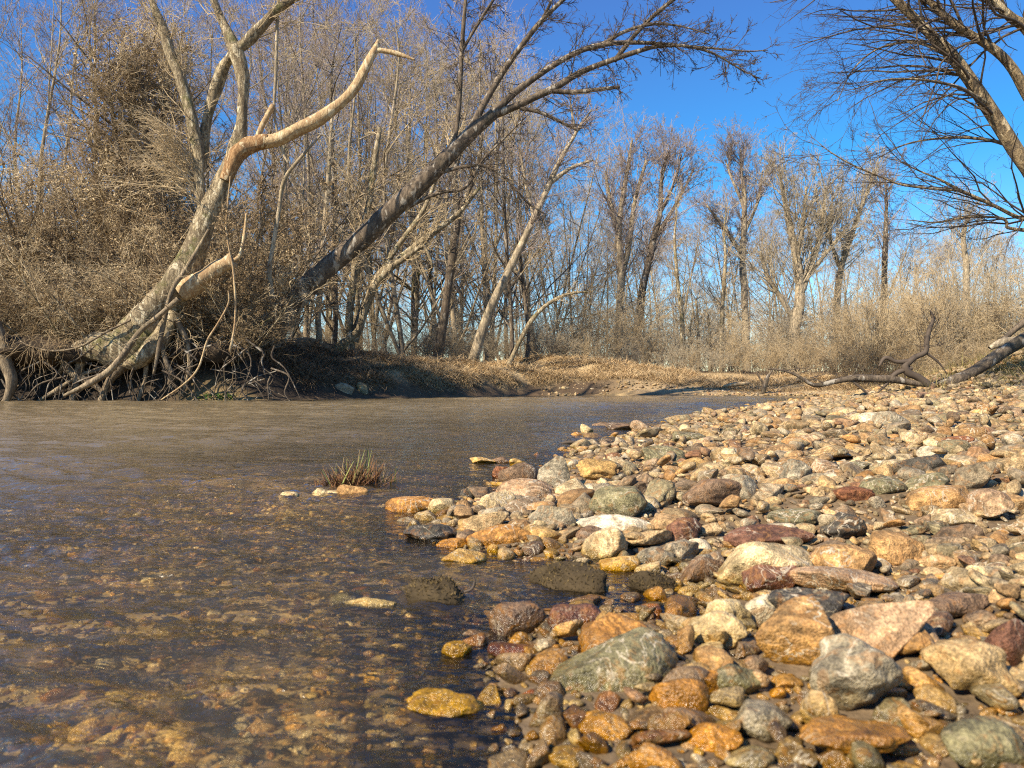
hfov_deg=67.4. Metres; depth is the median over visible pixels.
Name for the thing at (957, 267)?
bare tree
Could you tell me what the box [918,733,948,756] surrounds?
cobblestone
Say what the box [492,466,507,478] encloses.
cobblestone
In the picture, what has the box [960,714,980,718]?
cobblestone
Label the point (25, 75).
bare tree
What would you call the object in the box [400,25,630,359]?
bare tree
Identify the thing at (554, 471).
cobblestone
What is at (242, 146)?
leaning sycamore
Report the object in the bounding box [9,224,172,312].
shrub
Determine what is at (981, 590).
cobblestone
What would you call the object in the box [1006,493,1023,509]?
cobblestone
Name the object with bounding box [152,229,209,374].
hanging vine
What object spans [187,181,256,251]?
vine covered tree
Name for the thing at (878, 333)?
shrub
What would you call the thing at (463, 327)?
shrub
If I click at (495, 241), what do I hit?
bare tree
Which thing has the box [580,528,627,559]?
cobblestone
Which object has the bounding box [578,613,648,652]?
boulder
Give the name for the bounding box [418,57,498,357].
dark tree
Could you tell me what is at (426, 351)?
shrub
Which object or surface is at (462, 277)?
bare tree
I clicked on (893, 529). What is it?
cobblestone
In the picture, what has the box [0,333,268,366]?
cut bank
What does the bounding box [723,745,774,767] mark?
cobblestone
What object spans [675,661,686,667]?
cobblestone
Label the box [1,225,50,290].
thicket shrub
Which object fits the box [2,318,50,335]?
thicket shrub
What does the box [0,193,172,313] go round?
shrub
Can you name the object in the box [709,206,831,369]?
bare tree
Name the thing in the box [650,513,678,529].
cobblestone
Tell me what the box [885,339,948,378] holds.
shrub
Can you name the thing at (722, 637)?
cobblestone
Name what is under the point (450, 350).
shrub
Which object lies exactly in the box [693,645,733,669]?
cobblestone
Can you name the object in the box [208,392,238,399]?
green weeds
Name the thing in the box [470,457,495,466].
cobblestone
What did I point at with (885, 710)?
cobblestone
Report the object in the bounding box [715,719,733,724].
cobblestone
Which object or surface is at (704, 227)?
bare tree
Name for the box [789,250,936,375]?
shrub
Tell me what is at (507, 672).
cobblestone
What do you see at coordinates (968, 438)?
cobblestone
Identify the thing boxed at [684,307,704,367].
thin stem
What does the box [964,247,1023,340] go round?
shrub
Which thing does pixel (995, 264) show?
shrub
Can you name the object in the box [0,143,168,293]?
thicket shrub
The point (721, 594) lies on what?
cobblestone
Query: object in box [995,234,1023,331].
bare tree
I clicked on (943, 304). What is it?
shrub
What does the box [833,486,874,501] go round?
cobblestone
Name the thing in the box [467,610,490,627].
cobblestone
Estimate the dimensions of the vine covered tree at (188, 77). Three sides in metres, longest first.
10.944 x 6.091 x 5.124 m
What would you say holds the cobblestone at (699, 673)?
on the ground at (462, 731)
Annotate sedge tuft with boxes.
[300,446,426,494]
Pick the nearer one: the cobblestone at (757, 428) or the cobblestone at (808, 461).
the cobblestone at (808, 461)
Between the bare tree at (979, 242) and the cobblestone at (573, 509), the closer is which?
the cobblestone at (573, 509)
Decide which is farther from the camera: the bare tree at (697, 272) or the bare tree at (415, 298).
the bare tree at (697, 272)
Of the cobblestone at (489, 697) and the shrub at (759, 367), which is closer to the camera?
the cobblestone at (489, 697)
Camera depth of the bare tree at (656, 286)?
95.34 m
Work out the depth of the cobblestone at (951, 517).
1.85 m
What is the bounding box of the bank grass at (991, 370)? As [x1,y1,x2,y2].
[742,340,1023,400]
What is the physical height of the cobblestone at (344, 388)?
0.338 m
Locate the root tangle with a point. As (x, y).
(185, 371)
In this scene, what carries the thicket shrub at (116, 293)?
on the ground at (462, 731)
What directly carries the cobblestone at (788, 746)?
on the ground at (462, 731)
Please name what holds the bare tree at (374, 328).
on the ground at (462, 731)
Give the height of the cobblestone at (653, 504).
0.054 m
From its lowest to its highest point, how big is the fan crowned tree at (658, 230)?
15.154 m
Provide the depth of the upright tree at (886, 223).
44.89 m
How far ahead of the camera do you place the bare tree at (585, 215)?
68.29 m
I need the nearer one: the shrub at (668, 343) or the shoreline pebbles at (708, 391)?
the shoreline pebbles at (708, 391)
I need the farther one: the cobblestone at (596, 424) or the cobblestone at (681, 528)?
the cobblestone at (596, 424)
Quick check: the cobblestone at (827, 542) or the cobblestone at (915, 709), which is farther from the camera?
the cobblestone at (827, 542)
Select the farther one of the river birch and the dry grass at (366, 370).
the dry grass at (366, 370)
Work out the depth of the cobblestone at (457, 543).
1.88 m
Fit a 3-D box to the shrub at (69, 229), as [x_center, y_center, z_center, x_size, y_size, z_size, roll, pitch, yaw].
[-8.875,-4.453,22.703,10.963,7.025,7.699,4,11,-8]
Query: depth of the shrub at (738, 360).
34.18 m
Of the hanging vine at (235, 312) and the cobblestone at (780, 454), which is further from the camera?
the hanging vine at (235, 312)
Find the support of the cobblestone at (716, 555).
on the ground at (462, 731)
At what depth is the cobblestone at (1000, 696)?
0.87 m
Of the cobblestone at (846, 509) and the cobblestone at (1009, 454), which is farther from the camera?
the cobblestone at (1009, 454)
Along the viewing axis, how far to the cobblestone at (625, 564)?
1.65 m
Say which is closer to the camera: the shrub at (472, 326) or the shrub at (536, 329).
the shrub at (472, 326)
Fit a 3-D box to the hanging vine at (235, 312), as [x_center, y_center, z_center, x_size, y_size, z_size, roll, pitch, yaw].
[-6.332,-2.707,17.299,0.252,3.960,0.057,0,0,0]
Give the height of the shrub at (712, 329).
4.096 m
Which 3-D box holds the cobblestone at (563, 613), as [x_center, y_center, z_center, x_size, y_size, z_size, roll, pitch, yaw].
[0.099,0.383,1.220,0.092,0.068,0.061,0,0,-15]
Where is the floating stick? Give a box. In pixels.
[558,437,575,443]
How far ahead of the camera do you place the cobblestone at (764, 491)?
2.13 m
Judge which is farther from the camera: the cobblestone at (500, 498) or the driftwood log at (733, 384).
the driftwood log at (733, 384)
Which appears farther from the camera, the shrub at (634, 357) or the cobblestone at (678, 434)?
the shrub at (634, 357)
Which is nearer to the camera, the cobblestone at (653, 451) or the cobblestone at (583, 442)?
the cobblestone at (653, 451)
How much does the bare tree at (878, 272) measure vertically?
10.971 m
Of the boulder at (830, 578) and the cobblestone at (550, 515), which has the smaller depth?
the boulder at (830, 578)
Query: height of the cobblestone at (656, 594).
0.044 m
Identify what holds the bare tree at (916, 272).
on the ground at (462, 731)
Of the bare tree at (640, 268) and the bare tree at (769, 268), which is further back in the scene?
the bare tree at (640, 268)
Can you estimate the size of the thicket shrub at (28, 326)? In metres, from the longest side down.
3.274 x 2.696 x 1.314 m
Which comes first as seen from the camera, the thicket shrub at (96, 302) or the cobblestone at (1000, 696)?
the cobblestone at (1000, 696)
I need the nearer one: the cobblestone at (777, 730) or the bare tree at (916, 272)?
the cobblestone at (777, 730)
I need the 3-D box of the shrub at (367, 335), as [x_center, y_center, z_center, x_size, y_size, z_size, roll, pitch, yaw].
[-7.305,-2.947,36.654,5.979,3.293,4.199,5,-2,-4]
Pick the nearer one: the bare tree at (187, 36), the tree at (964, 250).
the bare tree at (187, 36)
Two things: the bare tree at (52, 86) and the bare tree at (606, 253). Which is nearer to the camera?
the bare tree at (52, 86)
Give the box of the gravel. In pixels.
[386,350,1023,767]
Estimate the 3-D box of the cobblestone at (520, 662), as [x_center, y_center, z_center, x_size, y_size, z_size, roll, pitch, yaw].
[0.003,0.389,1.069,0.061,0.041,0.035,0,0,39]
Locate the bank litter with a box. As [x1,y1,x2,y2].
[2,323,337,397]
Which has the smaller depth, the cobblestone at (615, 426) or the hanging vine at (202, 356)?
the cobblestone at (615, 426)
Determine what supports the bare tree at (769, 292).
on the ground at (462, 731)
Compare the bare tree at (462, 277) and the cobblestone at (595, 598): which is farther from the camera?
the bare tree at (462, 277)
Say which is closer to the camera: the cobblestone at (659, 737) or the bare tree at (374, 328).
the cobblestone at (659, 737)
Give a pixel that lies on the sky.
(696, 95)
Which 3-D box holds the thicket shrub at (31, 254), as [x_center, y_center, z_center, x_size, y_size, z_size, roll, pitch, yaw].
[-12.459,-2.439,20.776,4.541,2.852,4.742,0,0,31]
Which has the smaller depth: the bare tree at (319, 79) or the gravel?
the gravel
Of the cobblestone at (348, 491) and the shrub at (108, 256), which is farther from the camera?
the shrub at (108, 256)
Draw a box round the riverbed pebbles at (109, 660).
[0,423,645,767]
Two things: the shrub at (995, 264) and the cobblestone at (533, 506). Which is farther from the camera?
the shrub at (995, 264)
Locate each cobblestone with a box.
[279,491,299,506]
[312,488,337,502]
[329,591,363,606]
[332,597,396,613]
[335,382,353,394]
[337,484,371,503]
[356,382,367,394]
[385,496,433,517]
[403,524,456,544]
[414,510,436,522]
[428,498,453,513]
[436,538,466,548]
[440,548,486,568]
[441,638,460,647]
[441,641,471,661]
[447,505,464,516]
[454,506,473,518]
[456,500,473,506]
[456,529,474,538]
[458,519,463,527]
[459,485,478,498]
[461,629,495,641]
[462,511,508,530]
[462,622,483,633]
[463,633,487,653]
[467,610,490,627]
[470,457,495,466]
[472,684,501,716]
[473,681,485,698]
[478,491,515,507]
[481,507,506,513]
[487,544,498,553]
[487,642,533,656]
[488,600,545,638]
[488,748,527,767]
[492,456,509,465]
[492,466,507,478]
[494,663,528,684]
[495,478,554,498]
[495,653,535,671]
[498,462,537,481]
[504,496,540,512]
[508,632,528,643]
[509,458,525,465]
[516,703,527,717]
[522,689,534,693]
[523,524,561,539]
[526,501,555,509]
[526,738,550,767]
[528,505,576,526]
[528,669,549,683]
[529,647,567,673]
[529,691,563,726]
[533,520,546,526]
[533,680,564,696]
[534,638,555,651]
[537,456,570,487]
[539,622,552,634]
[539,714,567,749]
[548,603,600,628]
[549,619,583,637]
[549,744,584,767]
[555,478,586,493]
[555,488,594,506]
[559,503,580,513]
[561,595,600,603]
[563,704,585,729]
[569,599,594,605]
[570,438,591,447]
[571,432,581,438]
[572,492,590,512]
[575,525,601,539]
[575,750,605,767]
[576,458,617,479]
[576,731,608,754]
[578,710,632,740]
[580,424,592,437]
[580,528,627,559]
[589,485,647,516]
[592,422,606,427]
[594,691,620,711]
[595,610,610,619]
[597,437,614,442]
[599,556,640,574]
[602,459,622,470]
[604,423,630,431]
[607,456,623,465]
[608,750,642,767]
[616,740,630,758]
[617,480,646,493]
[620,592,640,604]
[622,460,636,473]
[625,530,671,546]
[627,705,664,729]
[632,729,690,745]
[633,561,660,573]
[636,546,674,566]
[637,742,683,767]
[640,445,686,461]
[642,586,667,601]
[642,603,661,617]
[643,479,675,506]
[644,495,659,511]
[646,624,662,631]
[647,712,691,730]
[649,678,708,711]
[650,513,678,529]
[660,613,687,632]
[660,707,715,729]
[661,666,708,685]
[662,508,696,518]
[663,539,698,561]
[664,595,696,622]
[666,517,701,540]
[672,431,705,443]
[675,480,697,490]
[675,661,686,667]
[677,625,694,654]
[678,457,706,467]
[678,610,747,649]
[678,722,743,751]
[679,556,723,582]
[681,595,699,607]
[682,478,741,505]
[683,662,710,669]
[691,641,723,653]
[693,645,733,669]
[694,591,713,601]
[695,504,723,514]
[696,554,712,558]
[697,469,718,481]
[698,522,722,535]
[703,598,751,618]
[704,670,718,694]
[705,586,730,597]
[707,551,723,561]
[707,631,728,645]
[708,705,737,719]
[709,686,744,707]
[710,446,725,460]
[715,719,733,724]
[716,663,760,694]
[717,590,730,598]
[720,454,743,464]
[720,457,740,467]
[721,550,732,558]
[722,474,758,499]
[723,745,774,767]
[725,587,749,593]
[732,657,742,666]
[733,694,750,710]
[733,699,792,743]
[735,641,760,658]
[739,618,756,628]
[741,564,796,592]
[742,655,768,671]
[744,594,775,623]
[748,593,759,601]
[749,421,769,435]
[751,483,783,500]
[752,454,774,465]
[762,459,777,473]
[763,462,781,477]
[765,444,797,453]
[766,508,820,524]
[767,720,786,742]
[768,523,798,528]
[771,673,803,687]
[773,450,787,460]
[775,736,803,765]
[779,459,812,479]
[781,437,813,448]
[786,419,809,430]
[787,456,814,472]
[790,711,804,724]
[799,690,839,723]
[801,434,820,442]
[811,445,858,457]
[811,540,845,551]
[817,749,853,767]
[819,512,866,538]
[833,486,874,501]
[834,504,855,515]
[838,461,870,469]
[839,461,863,476]
[846,581,871,597]
[846,740,885,767]
[856,601,877,607]
[858,412,875,421]
[859,476,907,494]
[868,530,924,565]
[870,441,890,454]
[872,411,908,425]
[872,697,910,726]
[878,459,901,466]
[881,687,907,698]
[883,527,904,532]
[894,575,919,587]
[895,453,911,459]
[895,761,919,767]
[896,525,930,535]
[896,678,912,691]
[897,704,929,725]
[898,431,920,442]
[898,455,946,468]
[898,627,934,654]
[903,666,944,690]
[903,714,944,738]
[904,472,949,490]
[910,704,921,713]
[913,683,956,714]
[915,446,948,458]
[918,554,956,568]
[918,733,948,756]
[923,520,948,535]
[923,622,938,641]
[924,537,965,544]
[927,508,980,525]
[927,610,952,637]
[932,523,984,538]
[937,439,970,453]
[937,566,993,590]
[941,436,974,441]
[945,635,978,640]
[951,549,979,567]
[952,462,995,488]
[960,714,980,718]
[962,586,992,594]
[965,488,1011,515]
[965,565,1011,575]
[966,445,989,457]
[970,683,1020,710]
[976,454,1002,462]
[983,496,1014,516]
[984,618,1023,665]
[989,714,1023,732]
[998,570,1019,580]
[1004,449,1023,473]
[1004,450,1016,457]
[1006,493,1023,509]
[1006,665,1023,698]
[1015,588,1023,599]
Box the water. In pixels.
[0,395,817,767]
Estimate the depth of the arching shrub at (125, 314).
17.84 m
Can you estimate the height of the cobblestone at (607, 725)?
0.023 m
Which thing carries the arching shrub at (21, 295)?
on the ground at (462, 731)
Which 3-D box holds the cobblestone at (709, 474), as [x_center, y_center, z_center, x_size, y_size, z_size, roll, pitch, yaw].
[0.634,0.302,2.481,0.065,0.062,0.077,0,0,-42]
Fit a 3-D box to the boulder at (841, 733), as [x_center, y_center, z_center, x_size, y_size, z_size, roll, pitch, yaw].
[0.353,0.370,0.799,0.115,0.037,0.078,0,0,0]
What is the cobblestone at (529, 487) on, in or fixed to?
on the ground at (462, 731)
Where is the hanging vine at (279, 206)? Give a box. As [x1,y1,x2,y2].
[267,135,320,297]
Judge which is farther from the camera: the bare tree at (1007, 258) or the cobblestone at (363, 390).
the bare tree at (1007, 258)
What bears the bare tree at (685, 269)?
on the ground at (462, 731)
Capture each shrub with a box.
[0,126,183,305]
[0,136,224,297]
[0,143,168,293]
[0,143,193,294]
[0,161,238,293]
[0,162,209,257]
[0,162,273,304]
[0,175,103,277]
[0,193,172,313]
[0,205,94,308]
[0,210,77,302]
[0,222,266,337]
[0,232,110,330]
[0,237,154,339]
[0,254,66,327]
[0,271,61,335]
[0,271,104,332]
[0,278,97,335]
[0,282,56,332]
[1,101,397,350]
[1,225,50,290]
[1,258,140,334]
[2,297,48,330]
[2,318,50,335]
[4,320,27,335]
[5,250,153,337]
[8,292,138,343]
[8,312,79,335]
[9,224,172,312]
[9,259,130,341]
[14,273,128,339]
[23,258,133,334]
[24,214,229,305]
[26,247,329,349]
[29,308,100,337]
[32,296,137,338]
[38,287,247,344]
[46,265,155,330]
[53,215,299,332]
[53,240,365,349]
[55,221,274,328]
[57,259,196,324]
[63,265,243,337]
[74,253,227,336]
[80,152,350,321]
[82,132,402,344]
[122,214,332,351]
[138,281,245,341]
[145,243,326,352]
[163,195,358,342]
[171,323,223,344]
[175,324,238,342]
[179,280,281,338]
[188,270,327,347]
[199,299,301,360]
[286,319,325,338]
[287,309,344,342]
[300,309,382,347]
[301,292,420,350]
[354,299,407,352]
[357,329,400,351]
[365,326,420,354]
[367,301,498,354]
[370,340,408,354]
[376,271,517,358]
[385,309,436,355]
[402,327,460,357]
[407,319,458,358]
[414,275,517,359]
[418,321,473,358]
[420,318,494,360]
[424,297,513,358]
[444,341,467,358]
[456,297,555,360]
[462,345,488,361]
[481,317,515,361]
[494,334,529,357]
[495,306,580,356]
[495,318,558,359]
[500,317,544,359]
[507,297,623,356]
[507,305,579,354]
[507,308,555,355]
[519,295,620,356]
[523,311,593,358]
[540,335,584,356]
[541,306,654,359]
[545,267,696,358]
[551,290,620,355]
[565,324,638,359]
[577,324,599,356]
[581,280,700,366]
[602,274,702,365]
[607,283,729,367]
[619,337,645,363]
[621,319,733,373]
[626,315,677,364]
[629,315,703,365]
[662,288,806,372]
[663,290,765,371]
[673,334,714,370]
[677,305,735,370]
[684,291,836,372]
[693,327,745,372]
[694,267,875,372]
[703,314,769,369]
[709,311,770,373]
[725,290,831,373]
[744,340,781,374]
[752,321,803,375]
[753,274,969,372]
[769,312,834,374]
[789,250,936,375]
[790,328,843,374]
[805,261,886,367]
[805,294,953,374]
[814,233,957,384]
[814,326,880,382]
[828,303,931,368]
[828,327,918,384]
[845,331,929,383]
[850,230,994,375]
[871,239,1023,366]
[875,223,999,374]
[878,239,1022,368]
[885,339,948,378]
[891,245,1023,359]
[892,320,983,374]
[893,329,990,374]
[908,230,1023,366]
[934,305,1003,363]
[937,249,1023,356]
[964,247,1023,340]
[970,325,1021,357]
[973,244,1023,337]
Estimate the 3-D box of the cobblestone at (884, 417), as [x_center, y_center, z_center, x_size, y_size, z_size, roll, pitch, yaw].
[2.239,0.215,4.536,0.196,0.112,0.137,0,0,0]
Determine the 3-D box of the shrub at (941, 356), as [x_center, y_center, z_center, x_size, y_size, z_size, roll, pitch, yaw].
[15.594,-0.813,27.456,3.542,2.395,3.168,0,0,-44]
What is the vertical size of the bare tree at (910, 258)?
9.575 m
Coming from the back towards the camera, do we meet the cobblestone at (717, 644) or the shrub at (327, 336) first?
the shrub at (327, 336)
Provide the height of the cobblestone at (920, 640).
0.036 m
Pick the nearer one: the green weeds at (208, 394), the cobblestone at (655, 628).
the cobblestone at (655, 628)
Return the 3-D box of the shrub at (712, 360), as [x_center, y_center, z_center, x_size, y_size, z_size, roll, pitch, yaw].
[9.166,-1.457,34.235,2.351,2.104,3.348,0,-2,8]
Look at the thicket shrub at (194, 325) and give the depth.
18.52 m
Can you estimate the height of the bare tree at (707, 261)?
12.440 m
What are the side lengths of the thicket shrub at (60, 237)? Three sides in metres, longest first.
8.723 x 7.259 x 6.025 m
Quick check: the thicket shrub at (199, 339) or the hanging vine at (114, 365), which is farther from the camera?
the thicket shrub at (199, 339)
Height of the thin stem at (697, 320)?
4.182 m
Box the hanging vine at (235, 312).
[225,176,236,351]
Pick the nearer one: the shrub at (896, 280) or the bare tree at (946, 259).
the shrub at (896, 280)
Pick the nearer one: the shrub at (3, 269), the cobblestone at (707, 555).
the cobblestone at (707, 555)
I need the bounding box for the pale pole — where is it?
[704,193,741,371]
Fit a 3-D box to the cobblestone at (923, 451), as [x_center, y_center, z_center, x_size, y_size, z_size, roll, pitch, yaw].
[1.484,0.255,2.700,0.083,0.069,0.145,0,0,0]
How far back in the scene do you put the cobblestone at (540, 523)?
1.97 m
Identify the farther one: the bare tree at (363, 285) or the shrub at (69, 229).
the bare tree at (363, 285)
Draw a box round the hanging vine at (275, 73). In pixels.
[273,0,288,163]
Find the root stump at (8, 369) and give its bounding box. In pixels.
[0,320,17,406]
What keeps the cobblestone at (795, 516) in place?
on the ground at (462, 731)
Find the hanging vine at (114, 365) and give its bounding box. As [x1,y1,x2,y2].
[63,297,180,396]
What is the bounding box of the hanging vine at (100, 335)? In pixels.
[20,319,130,351]
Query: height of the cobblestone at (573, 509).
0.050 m
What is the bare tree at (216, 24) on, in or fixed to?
on the ground at (462, 731)
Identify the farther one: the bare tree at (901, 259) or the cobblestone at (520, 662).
the bare tree at (901, 259)
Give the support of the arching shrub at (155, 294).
on the ground at (462, 731)
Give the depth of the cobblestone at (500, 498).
2.28 m
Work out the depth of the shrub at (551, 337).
38.45 m
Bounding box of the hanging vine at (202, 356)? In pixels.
[161,291,229,400]
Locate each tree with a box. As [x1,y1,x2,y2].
[0,0,130,236]
[0,0,160,228]
[0,0,214,231]
[0,0,249,229]
[0,139,86,266]
[15,4,225,286]
[17,9,233,265]
[37,111,142,290]
[44,28,212,285]
[72,0,249,267]
[101,0,358,255]
[103,0,274,239]
[116,0,245,222]
[163,0,264,223]
[173,0,406,337]
[174,0,471,337]
[183,128,268,217]
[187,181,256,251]
[190,0,387,338]
[191,0,504,343]
[212,0,379,281]
[218,0,513,355]
[219,180,305,325]
[236,31,454,332]
[237,4,458,349]
[240,0,374,258]
[247,0,404,342]
[249,2,361,331]
[257,0,784,346]
[260,0,463,348]
[266,3,537,354]
[272,34,413,322]
[273,0,419,350]
[292,10,525,327]
[292,115,353,340]
[302,0,571,358]
[316,175,442,341]
[317,25,459,349]
[324,110,493,349]
[324,142,409,349]
[330,0,450,349]
[332,227,438,351]
[336,0,548,357]
[340,90,567,360]
[341,146,444,336]
[361,3,498,345]
[371,148,447,354]
[374,36,516,356]
[383,57,553,331]
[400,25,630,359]
[413,0,542,361]
[417,4,553,360]
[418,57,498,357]
[429,32,612,349]
[439,0,566,362]
[445,35,596,353]
[447,35,605,358]
[463,136,542,334]
[469,71,620,359]
[474,125,556,342]
[483,146,595,332]
[489,176,564,348]
[491,100,586,353]
[516,148,667,349]
[517,93,659,338]
[522,172,617,353]
[530,186,648,352]
[555,181,610,335]
[558,231,615,351]
[560,191,690,342]
[561,199,685,357]
[561,214,675,359]
[575,105,680,359]
[576,184,715,363]
[581,200,701,344]
[585,187,737,365]
[589,187,665,320]
[621,112,720,361]
[624,181,752,368]
[624,211,717,371]
[632,205,746,351]
[632,236,722,348]
[642,256,668,361]
[655,215,754,370]
[659,185,774,362]
[674,173,772,368]
[681,246,782,369]
[682,112,788,371]
[686,257,772,369]
[688,183,850,367]
[699,220,783,350]
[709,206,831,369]
[727,128,880,372]
[727,243,805,331]
[731,217,851,371]
[736,205,794,369]
[737,230,826,351]
[739,191,789,334]
[765,229,875,369]
[776,200,851,369]
[778,226,862,347]
[786,133,900,371]
[801,197,955,366]
[807,196,878,321]
[808,227,881,335]
[812,216,907,332]
[839,216,928,321]
[850,147,914,373]
[850,249,921,371]
[861,252,898,336]
[875,239,913,291]
[890,227,945,329]
[893,249,931,312]
[895,228,1009,364]
[898,218,1008,334]
[899,234,977,311]
[907,226,998,319]
[912,245,983,353]
[917,171,1004,363]
[922,191,1014,299]
[925,229,980,361]
[946,246,1014,325]
[961,207,1023,339]
[970,228,1023,317]
[975,246,1019,318]
[983,252,1022,322]
[986,238,1023,326]
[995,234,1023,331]
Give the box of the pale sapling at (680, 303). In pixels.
[656,177,692,367]
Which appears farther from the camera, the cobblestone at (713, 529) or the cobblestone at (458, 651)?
the cobblestone at (713, 529)
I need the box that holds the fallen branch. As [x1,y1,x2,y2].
[766,303,951,393]
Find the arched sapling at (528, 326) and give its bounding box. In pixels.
[506,279,587,364]
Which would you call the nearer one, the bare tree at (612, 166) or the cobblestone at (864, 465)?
the cobblestone at (864, 465)
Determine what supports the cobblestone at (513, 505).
on the ground at (462, 731)
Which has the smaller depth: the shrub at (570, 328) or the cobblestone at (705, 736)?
the cobblestone at (705, 736)
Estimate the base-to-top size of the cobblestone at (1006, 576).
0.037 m
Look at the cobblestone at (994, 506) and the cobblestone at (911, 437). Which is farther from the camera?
the cobblestone at (911, 437)
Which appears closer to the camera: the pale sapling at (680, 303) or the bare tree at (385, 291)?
the pale sapling at (680, 303)
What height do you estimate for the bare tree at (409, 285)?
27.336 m
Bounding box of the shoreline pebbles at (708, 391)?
[541,380,848,396]
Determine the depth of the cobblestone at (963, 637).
1.06 m
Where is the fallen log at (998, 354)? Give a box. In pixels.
[934,332,1023,384]
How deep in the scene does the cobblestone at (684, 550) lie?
1.71 m
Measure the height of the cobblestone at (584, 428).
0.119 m
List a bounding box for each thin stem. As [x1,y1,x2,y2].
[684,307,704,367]
[689,290,701,371]
[700,309,715,371]
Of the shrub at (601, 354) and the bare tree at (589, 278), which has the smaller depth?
the shrub at (601, 354)
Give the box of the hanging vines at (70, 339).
[0,317,244,386]
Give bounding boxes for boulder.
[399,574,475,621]
[402,688,483,719]
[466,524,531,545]
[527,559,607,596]
[549,627,678,692]
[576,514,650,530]
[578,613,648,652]
[717,541,813,587]
[723,524,814,546]
[755,596,834,665]
[768,587,848,616]
[789,566,898,591]
[799,715,911,754]
[809,544,877,571]
[809,633,902,710]
[829,600,934,658]
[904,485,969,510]
[920,639,1021,697]
[927,592,988,616]
[940,716,1023,767]
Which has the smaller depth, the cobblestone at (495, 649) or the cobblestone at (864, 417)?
the cobblestone at (495, 649)
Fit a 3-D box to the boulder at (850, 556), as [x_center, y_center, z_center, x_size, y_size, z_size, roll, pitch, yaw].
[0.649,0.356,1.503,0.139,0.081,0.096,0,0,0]
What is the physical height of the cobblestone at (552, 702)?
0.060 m
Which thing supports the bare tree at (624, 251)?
on the ground at (462, 731)
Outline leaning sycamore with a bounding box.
[36,0,414,403]
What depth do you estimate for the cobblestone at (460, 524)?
2.04 m
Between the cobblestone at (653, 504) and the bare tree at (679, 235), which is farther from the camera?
the bare tree at (679, 235)
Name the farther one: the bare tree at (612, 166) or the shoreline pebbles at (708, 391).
the bare tree at (612, 166)
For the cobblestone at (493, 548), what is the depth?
1.81 m
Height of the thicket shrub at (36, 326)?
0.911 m
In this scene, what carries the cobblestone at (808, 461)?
on the ground at (462, 731)
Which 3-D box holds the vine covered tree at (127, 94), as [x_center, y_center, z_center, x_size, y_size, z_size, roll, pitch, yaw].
[-11.087,-5.670,22.228,4.900,9.400,4.857,3,2,-12]
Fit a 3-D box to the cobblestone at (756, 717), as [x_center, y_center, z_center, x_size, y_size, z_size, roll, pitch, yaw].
[0.276,0.373,0.849,0.071,0.041,0.051,0,0,0]
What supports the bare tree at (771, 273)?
on the ground at (462, 731)
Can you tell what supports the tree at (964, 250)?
on the ground at (462, 731)
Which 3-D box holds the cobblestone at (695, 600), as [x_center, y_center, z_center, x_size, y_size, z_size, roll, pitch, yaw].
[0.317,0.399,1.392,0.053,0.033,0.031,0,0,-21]
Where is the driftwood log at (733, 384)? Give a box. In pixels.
[723,382,748,387]
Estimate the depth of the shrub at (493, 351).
32.79 m
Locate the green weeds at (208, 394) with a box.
[178,391,239,400]
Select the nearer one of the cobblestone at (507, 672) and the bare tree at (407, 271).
the cobblestone at (507, 672)
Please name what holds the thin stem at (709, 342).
on the ground at (462, 731)
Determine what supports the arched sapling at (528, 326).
on the ground at (462, 731)
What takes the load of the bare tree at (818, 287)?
on the ground at (462, 731)
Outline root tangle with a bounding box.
[0,335,302,403]
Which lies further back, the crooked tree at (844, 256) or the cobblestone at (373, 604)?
the crooked tree at (844, 256)
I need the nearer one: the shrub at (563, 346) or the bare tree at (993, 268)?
the shrub at (563, 346)
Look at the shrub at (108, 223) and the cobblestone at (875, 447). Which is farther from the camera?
the shrub at (108, 223)
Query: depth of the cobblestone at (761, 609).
1.20 m
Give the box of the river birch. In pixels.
[757,0,1023,265]
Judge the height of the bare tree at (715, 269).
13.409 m
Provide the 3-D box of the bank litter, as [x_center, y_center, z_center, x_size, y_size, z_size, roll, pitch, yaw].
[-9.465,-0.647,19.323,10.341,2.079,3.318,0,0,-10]
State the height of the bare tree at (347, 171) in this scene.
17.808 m
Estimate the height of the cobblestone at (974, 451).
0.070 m
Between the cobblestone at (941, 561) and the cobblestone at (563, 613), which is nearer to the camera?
the cobblestone at (563, 613)
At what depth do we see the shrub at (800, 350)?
32.12 m
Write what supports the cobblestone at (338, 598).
on the ground at (462, 731)
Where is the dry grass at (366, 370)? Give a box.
[262,335,888,394]
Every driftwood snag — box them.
[988,337,1014,349]
[1002,319,1023,337]
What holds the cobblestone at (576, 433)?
on the ground at (462, 731)
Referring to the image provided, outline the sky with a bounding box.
[0,0,1023,371]
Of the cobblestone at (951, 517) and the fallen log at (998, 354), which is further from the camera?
the fallen log at (998, 354)
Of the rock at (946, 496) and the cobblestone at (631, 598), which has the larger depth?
the rock at (946, 496)
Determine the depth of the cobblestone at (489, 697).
0.95 m
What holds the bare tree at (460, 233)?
on the ground at (462, 731)
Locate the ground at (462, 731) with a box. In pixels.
[0,337,1023,767]
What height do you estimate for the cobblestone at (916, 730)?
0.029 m
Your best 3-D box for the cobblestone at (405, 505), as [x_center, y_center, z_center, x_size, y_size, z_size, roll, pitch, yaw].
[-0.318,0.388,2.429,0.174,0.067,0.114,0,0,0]
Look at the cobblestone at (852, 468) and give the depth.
2.38 m
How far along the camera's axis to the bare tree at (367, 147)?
60.90 m
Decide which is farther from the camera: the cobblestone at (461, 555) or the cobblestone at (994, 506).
the cobblestone at (994, 506)
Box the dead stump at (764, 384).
[757,370,772,393]

